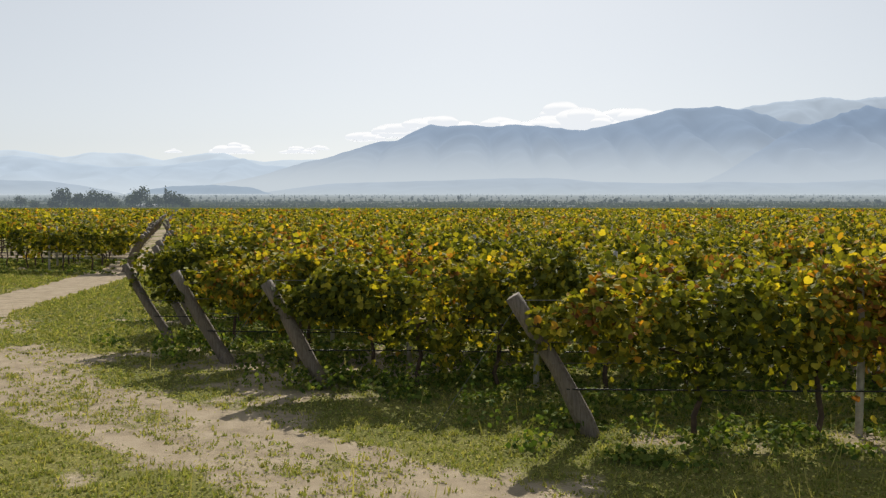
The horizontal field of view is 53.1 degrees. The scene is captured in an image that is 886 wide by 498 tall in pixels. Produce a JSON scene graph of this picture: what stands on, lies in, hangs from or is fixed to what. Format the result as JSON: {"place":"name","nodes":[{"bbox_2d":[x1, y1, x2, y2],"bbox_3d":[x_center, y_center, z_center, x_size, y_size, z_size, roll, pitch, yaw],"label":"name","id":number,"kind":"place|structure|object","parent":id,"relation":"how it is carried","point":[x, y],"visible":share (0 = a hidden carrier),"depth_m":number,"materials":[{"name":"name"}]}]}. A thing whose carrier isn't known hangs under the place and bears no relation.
{"place":"outdoors","nodes":[
{"label":"outdoors","id":0,"kind":"place"},
{"bbox_2d":[0,180,122,193],"bbox_3d":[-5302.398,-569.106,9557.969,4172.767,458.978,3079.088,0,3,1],"label":"hill","id":1,"kind":"structure","parent":0,"point":[22,187],"depth_m":9276.12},
{"bbox_2d":[0,155,286,192],"bbox_3d":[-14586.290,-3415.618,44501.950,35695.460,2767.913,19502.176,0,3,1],"label":"mountain","id":2,"kind":"structure","parent":0,"point":[127,179],"depth_m":43396.16,"materials":[{"name":"blue stone"}]},
{"bbox_2d":[0,150,319,166],"bbox_3d":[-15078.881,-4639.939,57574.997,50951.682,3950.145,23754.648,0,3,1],"label":"mountain","id":3,"kind":"structure","parent":0,"point":[113,159],"depth_m":58761.42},
{"bbox_2d":[127,185,270,193],"bbox_3d":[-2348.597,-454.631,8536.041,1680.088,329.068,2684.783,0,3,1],"label":"hill","id":4,"kind":"structure","parent":0,"point":[210,189],"depth_m":8325.74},
{"bbox_2d":[0,193,885,497],"bbox_3d":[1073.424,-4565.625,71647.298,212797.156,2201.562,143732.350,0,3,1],"label":"ground","id":5,"kind":"structure","parent":0,"point":[238,421],"depth_m":11.61,"materials":[{"name":"soil"}]},
{"bbox_2d":[13,195,27,206],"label":"round tree","id":6,"kind":"object","parent":5,"relation":"on","point":[21,201],"visible":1,"depth_m":732.89,"materials":[{"name":"green plant"}]},
{"bbox_2d":[28,200,40,206],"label":"tree","id":7,"kind":"object","parent":5,"relation":"on","point":[34,204],"visible":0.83,"depth_m":701.87,"materials":[{"name":"green plant"}]},
{"bbox_2d":[47,199,60,206],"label":"tree","id":8,"kind":"object","parent":5,"relation":"on","point":[56,204],"visible":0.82,"depth_m":691.16,"materials":[{"name":"green plant"}]},
{"bbox_2d":[49,187,71,206],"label":"round tree","id":9,"kind":"object","parent":5,"relation":"on","point":[59,196],"visible":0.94,"depth_m":702.06,"materials":[{"name":"green plant"}]},
{"bbox_2d":[68,193,86,206],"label":"round tree","id":10,"kind":"object","parent":5,"relation":"on","point":[77,199],"visible":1,"depth_m":696.04,"materials":[{"name":"green plant"}]},
{"bbox_2d":[81,195,94,206],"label":"round tree","id":11,"kind":"object","parent":5,"relation":"on","point":[88,202],"visible":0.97,"depth_m":701.96,"materials":[{"name":"green plant"}]},
{"bbox_2d":[84,189,105,206],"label":"round tree","id":12,"kind":"object","parent":5,"relation":"on","point":[94,194],"visible":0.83,"depth_m":712.60,"materials":[{"name":"green plant"}]},
{"bbox_2d":[97,193,114,206],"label":"round tree","id":13,"kind":"object","parent":5,"relation":"on","point":[104,199],"visible":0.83,"depth_m":706.37,"materials":[{"name":"green plant"}]},
{"bbox_2d":[107,197,122,206],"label":"tree","id":14,"kind":"object","parent":5,"relation":"on","point":[115,202],"visible":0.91,"depth_m":700.63,"materials":[{"name":"green plant"}]},
{"bbox_2d":[124,194,138,206],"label":"round tree","id":15,"kind":"object","parent":5,"relation":"on","point":[128,201],"visible":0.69,"depth_m":716.07,"materials":[{"name":"green plant"}]},
{"bbox_2d":[128,186,149,206],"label":"round tree","id":16,"kind":"object","parent":5,"relation":"on","point":[140,196],"visible":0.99,"depth_m":711.08,"materials":[{"name":"green plant"}]},
{"bbox_2d":[143,198,153,206],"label":"tree","id":17,"kind":"object","parent":5,"relation":"on","point":[149,203],"visible":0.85,"depth_m":696.05,"materials":[{"name":"green plant"}]},
{"bbox_2d":[151,194,163,205],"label":"round tree","id":18,"kind":"object","parent":5,"relation":"on","point":[158,200],"visible":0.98,"depth_m":720.90,"materials":[{"name":"green plant"}]},
{"bbox_2d":[163,186,168,206],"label":"poplar tree","id":19,"kind":"object","parent":5,"relation":"on","point":[165,195],"visible":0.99,"depth_m":713.81,"materials":[{"name":"green plant"}]},
{"bbox_2d":[163,190,179,206],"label":"round tree","id":20,"kind":"object","parent":5,"relation":"on","point":[172,198],"visible":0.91,"depth_m":714.95,"materials":[{"name":"green plant"}]},
{"bbox_2d":[175,194,185,206],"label":"round tree","id":21,"kind":"object","parent":5,"relation":"on","point":[181,198],"visible":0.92,"depth_m":710.74,"materials":[{"name":"green plant"}]},
{"bbox_2d":[180,197,192,206],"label":"tree","id":22,"kind":"object","parent":5,"relation":"on","point":[187,203],"visible":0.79,"depth_m":706.16,"materials":[{"name":"green plant"}]},
{"bbox_2d":[121,214,600,437],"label":"wooden end posts","id":23,"kind":"object","parent":5,"relation":"on","point":[577,407],"visible":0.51,"depth_m":14.35,"materials":[{"name":"brown wood"}]},
{"bbox_2d":[90,298,744,455],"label":"weeds","id":24,"kind":"object","parent":5,"relation":"on","point":[553,415],"visible":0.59,"depth_m":13.80,"materials":[{"name":"green plant"}]},
{"bbox_2d":[0,231,852,432],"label":"trellis wires","id":25,"kind":"object","parent":5,"relation":"on","point":[412,298],"visible":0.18,"depth_m":14.35,"materials":[{"name":"grey metal"}]},
{"bbox_2d":[2,213,864,437],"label":"vineyard stakes","id":26,"kind":"object","parent":5,"relation":"on","point":[859,406],"visible":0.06,"depth_m":11.33,"materials":[{"name":"wood"}]},
{"bbox_2d":[0,235,883,434],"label":"vine trunks","id":27,"kind":"object","parent":5,"relation":"on","point":[820,419],"visible":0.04,"depth_m":14.36,"materials":[{"name":"brown plant"}]},
{"bbox_2d":[0,252,885,391],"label":"drip lines","id":28,"kind":"object","parent":27,"relation":"on","point":[476,351],"visible":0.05,"depth_m":14.32,"materials":[{"name":"black plastic"}]},
{"bbox_2d":[0,274,884,497],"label":"dry stalks","id":29,"kind":"object","parent":5,"relation":"on","point":[352,470],"visible":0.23,"depth_m":11.35,"materials":[{"name":"beige plant"}]},
{"bbox_2d":[0,213,885,262],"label":"vine foliage","id":30,"kind":"object","parent":5,"relation":"on","point":[72,235],"visible":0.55,"depth_m":42.05,"materials":[{"name":"green plant"}]},
{"bbox_2d":[0,257,885,469],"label":"ground cover under vines","id":31,"kind":"object","parent":5,"relation":"on","point":[73,270],"visible":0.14,"depth_m":13.93,"materials":[{"name":"green plant"}]},
{"bbox_2d":[0,209,885,225],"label":"vine foliage","id":32,"kind":"object","parent":5,"relation":"on","point":[145,216],"visible":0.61,"depth_m":81.12,"materials":[{"name":"green plant"}]},
{"bbox_2d":[0,200,885,206],"bbox_3d":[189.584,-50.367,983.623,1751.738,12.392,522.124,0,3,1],"label":"scrub belt foliage","id":33,"kind":"object","parent":5,"relation":"on","point":[209,203],"visible":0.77,"depth_m":892.92,"materials":[{"name":"green plant"}]},
{"bbox_2d":[0,207,885,218],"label":"vine foliage","id":34,"kind":"object","parent":5,"relation":"on","point":[169,212],"visible":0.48,"depth_m":158.29,"materials":[{"name":"green plant"}]},
{"bbox_2d":[0,259,885,497],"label":"grass tufts","id":35,"kind":"object","parent":5,"relation":"on","point":[405,419],"visible":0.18,"depth_m":11.94,"materials":[{"name":"green plant"}]},
{"bbox_2d":[0,207,885,209],"bbox_3d":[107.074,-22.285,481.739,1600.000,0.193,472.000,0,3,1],"label":"vineyard canopy","id":36,"kind":"object","parent":5,"relation":"on","point":[175,208],"visible":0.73,"depth_m":638.15,"materials":[{"name":"green plant"}]},
{"bbox_2d":[85,262,885,473],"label":"weeds","id":37,"kind":"object","parent":5,"relation":"on","point":[775,431],"visible":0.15,"depth_m":13.90,"materials":[{"name":"green plant"}]},
{"bbox_2d":[128,209,885,435],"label":"vine foliage","id":38,"kind":"object","parent":5,"relation":"on","point":[578,272],"visible":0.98,"depth_m":14.03,"materials":[{"name":"green plant"}]},
{"bbox_2d":[0,0,885,161],"label":"sky","id":39,"kind":"structure","parent":0,"point":[147,78],"materials":[{"name":"white"}]},
{"bbox_2d":[211,106,809,191],"bbox_3d":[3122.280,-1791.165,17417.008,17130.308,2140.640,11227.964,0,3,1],"label":"mountain","id":40,"kind":"structure","parent":0,"point":[686,145],"depth_m":15713.42,"materials":[{"name":"blue stone"}]},
{"bbox_2d":[267,178,885,193],"bbox_3d":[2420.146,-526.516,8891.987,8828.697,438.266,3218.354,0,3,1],"label":"hill","id":41,"kind":"structure","parent":0,"point":[528,186],"depth_m":8593.91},
{"bbox_2d":[703,105,885,182],"bbox_3d":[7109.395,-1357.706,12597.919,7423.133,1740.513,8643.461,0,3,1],"label":"mountain","id":42,"kind":"structure","parent":0,"point":[848,146],"depth_m":11904.93,"materials":[{"name":"blue stone"}]},
{"bbox_2d":[737,96,885,124],"bbox_3d":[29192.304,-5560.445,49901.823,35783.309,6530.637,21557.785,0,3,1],"label":"mountain","id":43,"kind":"structure","parent":0,"point":[811,111],"depth_m":50110.43,"materials":[{"name":"blue stone"}]}
]}

